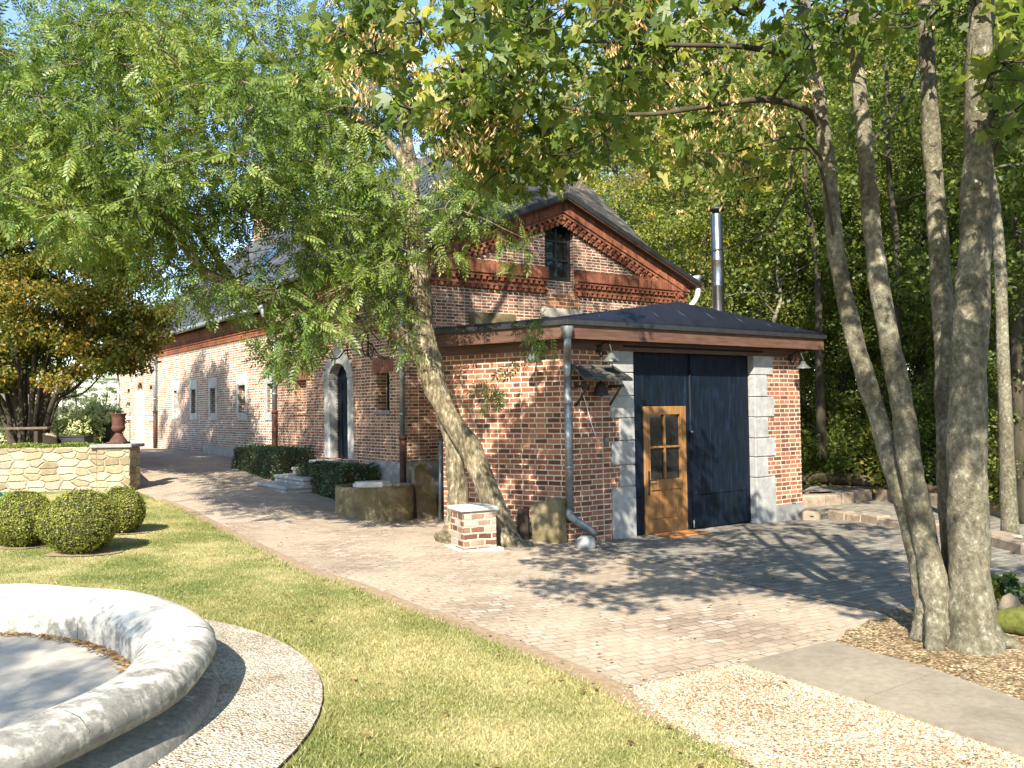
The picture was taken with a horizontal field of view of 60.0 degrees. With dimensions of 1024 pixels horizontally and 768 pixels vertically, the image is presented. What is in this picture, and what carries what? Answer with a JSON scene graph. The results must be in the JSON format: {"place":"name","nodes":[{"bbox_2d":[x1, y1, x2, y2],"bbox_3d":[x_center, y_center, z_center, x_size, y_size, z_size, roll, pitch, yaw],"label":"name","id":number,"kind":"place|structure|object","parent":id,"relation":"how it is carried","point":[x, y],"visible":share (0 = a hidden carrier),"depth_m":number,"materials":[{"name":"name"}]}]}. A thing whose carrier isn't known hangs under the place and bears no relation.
{"place":"outdoors","nodes":[
{"label":"outdoors","id":0,"kind":"place"},
{"bbox_2d":[0,491,770,767],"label":"lawn","id":1,"kind":"structure","parent":0,"point":[50,495],"depth_m":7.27,"materials":[{"name":"green plant"}]},
{"bbox_2d":[0,488,49,546],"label":"boxwood ball","id":2,"kind":"object","parent":1,"relation":"on","point":[19,510],"visible":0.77,"depth_m":10.61,"materials":[{"name":"green plant"}]},
{"bbox_2d":[34,488,119,554],"bbox_3d":[-5.090,1.635,10.482,0.941,0.823,0.963,-1,-2,0],"label":"boxwood ball","id":3,"kind":"object","parent":1,"relation":"on","point":[81,521],"visible":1,"depth_m":10.18,"materials":[{"name":"green plant"}]},
{"bbox_2d":[44,548,122,555],"bbox_3d":[-5.033,1.974,10.450,0.841,0.028,0.593,-1,-2,0],"label":"dirt patch","id":4,"kind":"object","parent":1,"relation":"on","point":[103,552],"visible":0.62,"depth_m":10.36,"materials":[{"name":"brown soil"}]},
{"bbox_2d":[103,485,147,532],"bbox_3d":[-5.280,1.708,11.976,0.727,0.702,0.724,-1,-2,0],"label":"boxwood ball","id":5,"kind":"object","parent":1,"relation":"on","point":[129,504],"visible":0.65,"depth_m":11.80,"materials":[{"name":"green plant"}]},
{"bbox_2d":[77,619,322,767],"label":"gravel ring","id":6,"kind":"object","parent":1,"relation":"on","point":[243,656],"visible":0.28,"depth_m":4.87,"materials":[{"name":"beige gravel"}]},
{"bbox_2d":[0,583,219,767],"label":"stone fountain","id":7,"kind":"object","parent":6,"relation":"on","point":[66,704],"visible":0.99,"depth_m":4.87,"materials":[{"name":"stone"}]},
{"bbox_2d":[0,631,130,671],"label":"fallen leaves","id":8,"kind":"object","parent":7,"relation":"on","point":[109,651],"visible":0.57,"depth_m":5.88,"materials":[{"name":"brown plant"}]},
{"bbox_2d":[278,676,323,767],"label":"steel edging","id":9,"kind":"object","parent":1,"relation":"on","point":[289,757],"visible":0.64,"depth_m":4.43,"materials":[{"name":"red metal"}]},
{"bbox_2d":[5,540,703,765],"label":"fallen leaves","id":10,"kind":"object","parent":1,"relation":"on","point":[446,712],"visible":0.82,"depth_m":5.40,"materials":[{"name":"brown plant"}]},
{"bbox_2d":[0,0,946,410],"label":"sky","id":11,"kind":"structure","parent":0,"point":[11,14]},
{"bbox_2d":[100,447,890,767],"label":"driveway","id":12,"kind":"structure","parent":0,"point":[548,603],"depth_m":8.68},
{"bbox_2d":[0,0,556,547],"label":"ash tree","id":13,"kind":"object","parent":12,"relation":"on","point":[146,206],"visible":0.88,"depth_m":11.26,"materials":[{"name":"green plant"}]},
{"bbox_2d":[302,330,398,359],"bbox_3d":[-2.209,-0.568,12.281,1.040,0.474,0.992,1,-2,-40],"label":"iron chandelier","id":14,"kind":"object","parent":13,"relation":"hanging from","point":[372,352],"visible":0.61,"depth_m":12.31,"materials":[{"name":"black metal"}]},
{"bbox_2d":[255,459,351,493],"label":"stone steps","id":15,"kind":"structure","parent":12,"relation":"on","point":[289,483],"depth_m":17.76,"materials":[{"name":"grey stone"}]},
{"bbox_2d":[157,499,750,765],"bbox_3d":[-2.486,1.928,10.058,0.410,0.173,14.021,0,-2,-33],"label":"path edging","id":16,"kind":"object","parent":12,"relation":"on","point":[590,675],"visible":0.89,"depth_m":6.64,"materials":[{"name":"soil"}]},
{"bbox_2d":[575,535,595,549],"bbox_3d":[0.976,2.103,11.690,0.244,0.214,0.231,-2,-2,41],"label":"drain stone","id":17,"kind":"object","parent":12,"relation":"on","point":[587,542],"visible":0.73,"depth_m":11.62,"materials":[{"name":"grey stone"}]},
{"bbox_2d":[596,497,1023,612],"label":"patio","id":18,"kind":"structure","parent":0,"point":[791,539],"depth_m":10.90,"materials":[{"name":"grey stone"}]},
{"bbox_2d":[254,518,1023,701],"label":"fallen leaves","id":19,"kind":"object","parent":18,"relation":"on","point":[654,597],"visible":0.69,"depth_m":8.72,"materials":[{"name":"brown plant"}]},
{"bbox_2d":[655,529,710,537],"bbox_3d":[2.572,2.252,13.355,0.780,0.020,0.420,0,-2,-36],"label":"door mat","id":20,"kind":"object","parent":18,"relation":"on","point":[679,534],"depth_m":13.29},
{"bbox_2d":[802,483,875,493],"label":"dry stone wall","id":21,"kind":"structure","parent":18,"relation":"on","point":[838,485],"depth_m":19.04,"materials":[{"name":"grey stone"}]},
{"bbox_2d":[802,473,874,485],"bbox_3d":[6.931,2.028,18.959,1.578,0.242,0.258,-2,-2,39],"label":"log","id":22,"kind":"object","parent":21,"relation":"on","point":[860,480],"visible":0.76,"depth_m":18.87,"materials":[{"name":"brown wood"}]},
{"bbox_2d":[802,488,999,516],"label":"stone kerb","id":23,"kind":"structure","parent":18,"relation":"on","point":[840,497],"depth_m":17.47,"materials":[{"name":"beige stone"}]},
{"bbox_2d":[803,125,1023,435],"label":"woodland tree","id":24,"kind":"object","parent":18,"relation":"on","point":[844,402],"visible":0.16,"depth_m":20.20,"materials":[{"name":"green plant"}]},
{"bbox_2d":[828,509,1023,553],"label":"stone kerb","id":25,"kind":"structure","parent":18,"relation":"on","point":[1008,541],"depth_m":13.88,"materials":[{"name":"beige stone"}]},
{"bbox_2d":[862,0,1023,364],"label":"woodland tree","id":26,"kind":"object","parent":18,"relation":"on","point":[911,250],"visible":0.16,"depth_m":17.52,"materials":[{"name":"green plant"}]},
{"bbox_2d":[874,69,1023,433],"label":"woodland tree","id":27,"kind":"object","parent":18,"relation":"on","point":[915,394],"visible":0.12,"depth_m":18.51,"materials":[{"name":"green plant"}]},
{"bbox_2d":[614,660,1023,767],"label":"gravel path","id":28,"kind":"structure","parent":0,"point":[723,703],"depth_m":4.57,"materials":[{"name":"beige gravel"}]},
{"bbox_2d":[802,471,875,491],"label":"patio","id":29,"kind":"structure","parent":0,"point":[819,489],"depth_m":18.57,"materials":[{"name":"grey stone"}]},
{"bbox_2d":[801,424,848,490],"bbox_3d":[6.702,1.609,19.543,1.804,1.463,1.394,-2,-2,43],"label":"woodland shrub","id":30,"kind":"object","parent":29,"relation":"on","point":[809,451],"visible":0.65,"depth_m":19.32,"materials":[{"name":"green plant"}]},
{"bbox_2d":[800,378,849,473],"bbox_3d":[7.210,1.058,21.961,2.314,2.620,2.077,-2,-2,27],"label":"woodland shrub","id":31,"kind":"object","parent":29,"relation":"on","point":[807,416],"visible":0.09,"depth_m":21.50,"materials":[{"name":"green plant"}]},
{"bbox_2d":[749,162,934,453],"bbox_3d":[7.992,-1.553,21.432,4.799,7.814,4.826,1,-2,-44],"label":"woodland tree","id":32,"kind":"object","parent":29,"relation":"on","point":[841,355],"visible":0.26,"depth_m":20.88,"materials":[{"name":"green plant"}]},
{"bbox_2d":[813,411,878,487],"bbox_3d":[7.496,1.456,19.546,1.858,1.756,2.135,-1,-2,0],"label":"woodland shrub","id":33,"kind":"object","parent":29,"relation":"on","point":[843,440],"visible":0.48,"depth_m":19.07,"materials":[{"name":"green plant"}]},
{"bbox_2d":[831,361,910,452],"bbox_3d":[8.759,0.801,22.257,3.270,3.039,2.910,-2,-2,28],"label":"woodland shrub","id":34,"kind":"object","parent":29,"relation":"on","point":[848,412],"visible":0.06,"depth_m":21.84,"materials":[{"name":"green plant"}]},
{"bbox_2d":[842,413,935,492],"bbox_3d":[7.946,1.418,18.536,2.205,1.740,1.863,0,-2,-30],"label":"woodland shrub","id":35,"kind":"object","parent":29,"relation":"on","point":[878,468],"visible":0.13,"depth_m":18.36,"materials":[{"name":"green plant"}]},
{"bbox_2d":[918,411,936,484],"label":"woodland shrub","id":36,"kind":"object","parent":29,"relation":"on","point":[927,433],"visible":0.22,"depth_m":17.38,"materials":[{"name":"green plant"}]},
{"bbox_2d":[923,421,998,482],"bbox_3d":[8.970,1.392,16.913,1.834,1.644,1.996,0,-2,-19],"label":"woodland shrub","id":37,"kind":"object","parent":29,"relation":"on","point":[990,444],"visible":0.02,"depth_m":17.11,"materials":[{"name":"green plant"}]},
{"bbox_2d":[923,150,1023,477],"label":"woodland tree","id":38,"kind":"object","parent":29,"relation":"on","point":[992,369],"visible":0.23,"depth_m":14.34,"materials":[{"name":"green plant"}]},
{"bbox_2d":[988,425,999,510],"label":"woodland shrub","id":39,"kind":"object","parent":29,"relation":"on","point":[993,478],"visible":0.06,"depth_m":15.31,"materials":[{"name":"green plant"}]},
{"bbox_2d":[746,640,938,701],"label":"pavement","id":40,"kind":"structure","parent":0,"point":[856,673],"depth_m":5.52,"materials":[{"name":"concrete"}]},
{"bbox_2d":[865,671,1023,756],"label":"pavement","id":41,"kind":"structure","parent":0,"point":[962,707],"depth_m":4.75,"materials":[{"name":"concrete"}]},
{"bbox_2d":[1000,572,1023,603],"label":"potted plant","id":42,"kind":"object","parent":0,"point":[1011,583],"visible":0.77,"depth_m":7.43,"materials":[{"name":"green plant"}]},
{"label":"ground","id":43,"kind":"structure","parent":0,"visible":0},
{"bbox_2d":[0,443,144,491],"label":"retaining wall","id":44,"kind":"structure","parent":43,"relation":"on","point":[102,467],"depth_m":17.29,"materials":[{"name":"stone"}]},
{"bbox_2d":[0,442,102,447],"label":"sedum","id":45,"kind":"object","parent":44,"relation":"on","point":[43,445],"visible":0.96,"depth_m":17.35,"materials":[{"name":"green plant"}]},
{"bbox_2d":[106,413,130,443],"bbox_3d":[-7.782,0.880,17.545,0.340,0.600,0.340,-1,-2,0],"label":"garden urn","id":46,"kind":"object","parent":44,"relation":"on","point":[118,427],"visible":1,"depth_m":17.44,"materials":[{"name":"ceramic"}]},
{"bbox_2d":[231,443,314,480],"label":"box hedge","id":47,"kind":"object","parent":43,"relation":"on","point":[268,461],"visible":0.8,"depth_m":19.73,"materials":[{"name":"green plant"}]},
{"bbox_2d":[295,459,380,500],"bbox_3d":[-3.535,1.962,17.684,0.987,0.912,2.390,0,-2,-36],"label":"box hedge","id":48,"kind":"object","parent":43,"relation":"on","point":[329,477],"visible":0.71,"depth_m":17.08,"materials":[{"name":"green plant"}]},
{"bbox_2d":[335,482,413,520],"bbox_3d":[-2.390,2.082,15.447,1.362,0.648,1.089,-1,-2,0],"label":"stone trough","id":49,"kind":"object","parent":43,"relation":"on","point":[394,501],"visible":0.88,"depth_m":14.98,"materials":[{"name":"stone"}]},
{"bbox_2d":[353,480,391,487],"bbox_3d":[-2.387,1.707,15.156,0.655,0.085,0.391,-1,-2,-9],"label":"flat stone","id":50,"kind":"object","parent":49,"relation":"on","point":[367,484],"visible":1,"depth_m":15.00,"materials":[{"name":"white stone"}]},
{"bbox_2d":[117,135,701,510],"bbox_3d":[-5.735,-1.608,27.992,8.292,10.000,23.535,0,-2,-36],"label":"farmhouse","id":51,"kind":"object","parent":43,"relation":"on","point":[591,250],"visible":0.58,"depth_m":19.29,"materials":[{"name":"brick"}]},
{"bbox_2d":[337,366,347,458],"bbox_3d":[-3.534,0.574,18.974,0.121,2.059,0.922,0,-2,-36],"label":"door","id":52,"kind":"structure","parent":51,"relation":"in","point":[342,379],"depth_m":19.15,"materials":[{"name":"blue paint"}]},
{"bbox_2d":[545,225,570,281],"bbox_3d":[0.917,-2.792,18.901,0.673,1.251,0.514,-1,-2,0],"label":"window","id":53,"kind":"structure","parent":51,"relation":"in","point":[557,239],"depth_m":18.96,"materials":[{"name":"glass"}]},
{"bbox_2d":[411,462,437,518],"bbox_3d":[-1.568,1.920,15.808,0.423,1.040,0.255,0,-2,-36],"label":"stone slab","id":54,"kind":"object","parent":43,"relation":"on","point":[425,505],"depth_m":15.74,"materials":[{"name":"stone"}]},
{"bbox_2d":[438,440,442,521],"bbox_3d":[-1.243,1.732,15.407,0.057,1.506,0.162,-1,-2,18],"label":"grey pole","id":55,"kind":"object","parent":43,"relation":"on","point":[440,482],"visible":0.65,"depth_m":15.38,"materials":[{"name":"metal"}]},
{"bbox_2d":[445,503,503,551],"bbox_3d":[-0.497,1.903,11.500,0.600,0.645,0.600,0,-2,-24],"label":"brick pedestal","id":56,"kind":"object","parent":43,"relation":"on","point":[473,527],"visible":0.72,"depth_m":11.31,"materials":[{"name":"red brick"}]},
{"bbox_2d":[517,509,529,539],"bbox_3d":[0.159,1.993,12.442,0.189,0.482,0.192,-1,-2,0],"label":"wood stump","id":57,"kind":"object","parent":43,"relation":"on","point":[523,527],"visible":0.77,"depth_m":12.37,"materials":[{"name":"brown wood"}]},
{"bbox_2d":[531,498,566,543],"bbox_3d":[0.511,1.908,12.299,0.465,0.650,0.200,-2,-2,34],"label":"stone block","id":58,"kind":"object","parent":43,"relation":"on","point":[548,519],"depth_m":12.20,"materials":[{"name":"beige stone"}]},
{"bbox_2d":[498,63,671,252],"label":"woodland tree","id":59,"kind":"object","parent":43,"relation":"on","point":[556,113],"visible":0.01,"depth_m":35.02,"materials":[{"name":"green plant"}]},
{"bbox_2d":[540,38,711,302],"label":"woodland tree","id":60,"kind":"object","parent":43,"relation":"on","point":[613,188],"visible":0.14,"depth_m":25.97,"materials":[{"name":"green plant"}]},
{"bbox_2d":[434,206,826,541],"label":"workshop","id":61,"kind":"structure","parent":43,"relation":"on","point":[696,424],"depth_m":13.44,"materials":[{"name":"brick"}]},
{"bbox_2d":[571,364,632,405],"bbox_3d":[1.261,0.011,12.557,0.896,0.594,0.355,0,-2,-36],"label":"wall canopy","id":62,"kind":"object","parent":61,"relation":"attached to","point":[593,372],"visible":0.98,"depth_m":12.51,"materials":[{"name":"metal"}]},
{"bbox_2d":[579,381,609,433],"bbox_3d":[1.168,0.293,12.560,0.444,0.852,0.260,-1,-2,0],"label":"bell","id":63,"kind":"object","parent":62,"relation":"hanging from","point":[600,390],"visible":0.96,"depth_m":12.50,"materials":[{"name":"black metal"}]},
{"bbox_2d":[596,341,619,361],"bbox_3d":[1.335,-0.466,12.619,0.422,0.306,0.236,-2,-2,40],"label":"wall lamp","id":64,"kind":"object","parent":61,"relation":"attached to","point":[611,357],"visible":1,"depth_m":12.56,"materials":[{"name":"white metal"}]},
{"bbox_2d":[642,406,687,534],"bbox_3d":[2.360,1.313,13.686,0.772,1.939,0.591,-1,-2,0],"label":"wicket door","id":65,"kind":"structure","parent":61,"relation":"in","point":[664,427],"depth_m":13.68,"materials":[{"name":"brown wood"}]},
{"bbox_2d":[787,351,809,368],"bbox_3d":[4.901,-0.415,15.223,0.422,0.306,0.236,-2,-2,40],"label":"wall lamp","id":66,"kind":"object","parent":61,"relation":"attached to","point":[802,365],"visible":1,"depth_m":15.19,"materials":[{"name":"white metal"}]},
{"bbox_2d":[577,76,707,296],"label":"woodland tree","id":67,"kind":"object","parent":43,"relation":"on","point":[636,180],"visible":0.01,"depth_m":38.90,"materials":[{"name":"green plant"}]},
{"bbox_2d":[572,0,772,299],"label":"woodland tree","id":68,"kind":"object","parent":43,"relation":"on","point":[681,31],"visible":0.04,"depth_m":29.80,"materials":[{"name":"green plant"}]},
{"bbox_2d":[601,23,817,319],"bbox_3d":[5.709,-3.713,24.980,7.034,12.949,6.453,0,-2,-37],"label":"woodland tree","id":69,"kind":"object","parent":43,"relation":"on","point":[662,229],"visible":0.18,"depth_m":23.78,"materials":[{"name":"green plant"}]},
{"bbox_2d":[636,134,788,306],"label":"woodland tree","id":70,"kind":"object","parent":43,"relation":"on","point":[664,197],"visible":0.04,"depth_m":33.06,"materials":[{"name":"green plant"}]},
{"bbox_2d":[631,62,871,367],"bbox_3d":[6.747,-3.271,25.782,6.476,12.020,6.558,-2,-2,43],"label":"woodland tree","id":71,"kind":"object","parent":43,"relation":"on","point":[684,201],"visible":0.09,"depth_m":24.95,"materials":[{"name":"green plant"}]},
{"bbox_2d":[664,103,882,393],"bbox_3d":[7.054,-2.377,23.995,5.756,10.162,5.829,0,-2,-28],"label":"woodland tree","id":72,"kind":"object","parent":43,"relation":"on","point":[702,224],"visible":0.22,"depth_m":23.36,"materials":[{"name":"green plant"}]},
{"bbox_2d":[684,126,865,322],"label":"slim tree","id":73,"kind":"object","parent":43,"relation":"on","point":[779,262],"visible":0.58,"depth_m":20.27,"materials":[{"name":"green plant"}]},
{"bbox_2d":[711,112,839,327],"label":"slim tree","id":74,"kind":"object","parent":43,"relation":"on","point":[767,247],"visible":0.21,"depth_m":22.32,"materials":[{"name":"green plant"}]},
{"bbox_2d":[700,72,852,318],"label":"slim tree","id":75,"kind":"object","parent":43,"relation":"on","point":[729,222],"visible":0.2,"depth_m":23.35,"materials":[{"name":"green plant"}]},
{"bbox_2d":[657,61,909,388],"bbox_3d":[7.248,-2.918,23.891,6.531,11.281,6.492,-1,-2,14],"label":"woodland tree","id":76,"kind":"object","parent":43,"relation":"on","point":[826,303],"visible":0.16,"depth_m":23.12,"materials":[{"name":"green plant"}]},
{"bbox_2d":[716,73,891,483],"bbox_3d":[6.681,-2.526,19.586,3.970,10.077,2.649,0,-2,-19],"label":"slim tree","id":77,"kind":"object","parent":43,"relation":"on","point":[805,200],"visible":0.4,"depth_m":19.72,"materials":[{"name":"green plant"}]},
{"bbox_2d":[800,509,819,519],"bbox_3d":[5.156,2.292,15.368,0.300,0.220,0.341,-1,-2,0],"label":"hollow block","id":78,"kind":"object","parent":43,"relation":"on","point":[809,514],"depth_m":15.24,"materials":[{"name":"stone"}]},
{"bbox_2d":[706,4,921,395],"bbox_3d":[10.284,-4.848,28.011,8.275,14.524,7.592,1,-2,-42],"label":"woodland tree","id":79,"kind":"object","parent":43,"relation":"on","point":[787,31],"visible":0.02,"depth_m":27.66,"materials":[{"name":"green plant"}]},
{"bbox_2d":[800,365,890,450],"bbox_3d":[9.549,0.893,24.904,4.035,2.875,3.124,-1,-2,0],"label":"woodland shrub","id":80,"kind":"object","parent":43,"relation":"on","point":[809,392],"visible":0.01,"depth_m":24.82,"materials":[{"name":"green plant"}]},
{"bbox_2d":[755,5,993,391],"bbox_3d":[9.534,-3.527,23.102,6.834,11.797,6.874,-1,-2,-6],"label":"woodland tree","id":81,"kind":"object","parent":43,"relation":"on","point":[829,79],"visible":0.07,"depth_m":22.12,"materials":[{"name":"green plant"}]},
{"bbox_2d":[800,0,1023,271],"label":"woodland tree","id":82,"kind":"object","parent":43,"relation":"on","point":[900,70],"visible":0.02,"depth_m":21.67,"materials":[{"name":"green plant"}]},
{"bbox_2d":[812,15,1023,389],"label":"woodland tree","id":83,"kind":"object","parent":43,"relation":"on","point":[957,47],"visible":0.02,"depth_m":25.79,"materials":[{"name":"green plant"}]},
{"bbox_2d":[829,0,1020,341],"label":"slim tree","id":84,"kind":"object","parent":43,"relation":"on","point":[899,292],"visible":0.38,"depth_m":17.02,"materials":[{"name":"green plant"}]},
{"bbox_2d":[832,0,1023,390],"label":"woodland tree","id":85,"kind":"object","parent":43,"relation":"on","point":[871,81],"visible":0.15,"depth_m":19.63,"materials":[{"name":"green plant"}]},
{"bbox_2d":[835,601,1023,700],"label":"litter bed","id":86,"kind":"object","parent":43,"relation":"on","point":[975,666],"visible":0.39,"depth_m":5.79,"materials":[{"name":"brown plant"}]},
{"bbox_2d":[287,0,1023,655],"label":"maple tree","id":87,"kind":"object","parent":86,"relation":"on","point":[469,108],"visible":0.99,"depth_m":6.30,"materials":[{"name":"green plant"}]},
{"bbox_2d":[990,571,1023,601],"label":"fern","id":88,"kind":"object","parent":86,"relation":"on","point":[998,592],"visible":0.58,"depth_m":7.56,"materials":[{"name":"green plant"}]},
{"bbox_2d":[998,593,1021,609],"bbox_3d":[3.975,1.763,7.082,0.192,0.190,0.134,-1,-2,16],"label":"pink stone","id":89,"kind":"object","parent":86,"relation":"on","point":[1008,600],"visible":0.62,"depth_m":7.05,"materials":[{"name":"stone"}]},
{"bbox_2d":[997,606,1023,635],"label":"mossy log","id":90,"kind":"object","parent":86,"relation":"on","point":[1010,620],"visible":0.63,"depth_m":6.28,"materials":[{"name":"green plant"}]},
{"bbox_2d":[867,0,1023,534],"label":"slim tree","id":91,"kind":"object","parent":43,"relation":"on","point":[1009,517],"visible":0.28,"depth_m":12.58,"materials":[{"name":"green plant"}]},
{"bbox_2d":[919,33,1023,495],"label":"slim tree","id":92,"kind":"object","parent":43,"relation":"on","point":[953,95],"visible":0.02,"depth_m":15.73,"materials":[{"name":"green plant"}]},
{"bbox_2d":[950,94,1023,523],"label":"slim tree","id":93,"kind":"object","parent":43,"relation":"on","point":[1014,261],"visible":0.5,"depth_m":13.89,"materials":[{"name":"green plant"}]},
{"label":"garden terrace","id":94,"kind":"structure","parent":0,"visible":0},
{"bbox_2d":[0,427,54,443],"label":"garden bench","id":95,"kind":"object","parent":94,"relation":"on","point":[38,434],"visible":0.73,"depth_m":18.03,"materials":[{"name":"brown wood"}]},
{"bbox_2d":[43,433,57,443],"bbox_3d":[-9.708,1.179,18.576,0.393,0.317,0.253,-1,-2,0],"label":"boulder","id":96,"kind":"object","parent":94,"relation":"on","point":[49,438],"visible":0.67,"depth_m":18.50,"materials":[{"name":"stone"}]},
{"bbox_2d":[50,409,83,435],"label":"hydrangea","id":97,"kind":"object","parent":94,"relation":"on","point":[64,424],"visible":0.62,"depth_m":19.67,"materials":[{"name":"green plant"}]},
{"bbox_2d":[56,435,94,446],"bbox_3d":[-9.362,1.214,18.927,0.720,0.225,0.440,-1,-2,0],"label":"planter box","id":98,"kind":"object","parent":94,"relation":"on","point":[76,438],"visible":0.66,"depth_m":18.73,"materials":[{"name":"metal"}]},
{"bbox_2d":[50,377,101,416],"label":"distant tree","id":99,"kind":"object","parent":94,"relation":"on","point":[75,393],"visible":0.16,"depth_m":46.14,"materials":[{"name":"green plant"}]},
{"bbox_2d":[56,390,114,427],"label":"hydrangea","id":100,"kind":"object","parent":94,"relation":"on","point":[89,408],"visible":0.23,"depth_m":22.82,"materials":[{"name":"white plant"}]},
{"bbox_2d":[69,407,110,443],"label":"hydrangea","id":101,"kind":"object","parent":94,"relation":"on","point":[87,421],"visible":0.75,"depth_m":19.94,"materials":[{"name":"green plant"}]},
{"bbox_2d":[0,107,186,443],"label":"hornbeam tree","id":102,"kind":"object","parent":94,"relation":"on","point":[83,326],"visible":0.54,"depth_m":18.00,"materials":[{"name":"green plant"}]},
{"bbox_2d":[81,374,119,412],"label":"distant tree","id":103,"kind":"object","parent":94,"relation":"on","point":[112,390],"visible":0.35,"depth_m":43.46,"materials":[{"name":"green plant"}]},
{"bbox_2d":[78,398,128,435],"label":"hydrangea","id":104,"kind":"object","parent":94,"relation":"on","point":[112,409],"visible":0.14,"depth_m":23.38,"materials":[{"name":"green plant"}]},
{"bbox_2d":[96,421,114,443],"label":"box bush","id":105,"kind":"object","parent":94,"relation":"on","point":[109,433],"visible":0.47,"depth_m":20.30,"materials":[{"name":"green plant"}]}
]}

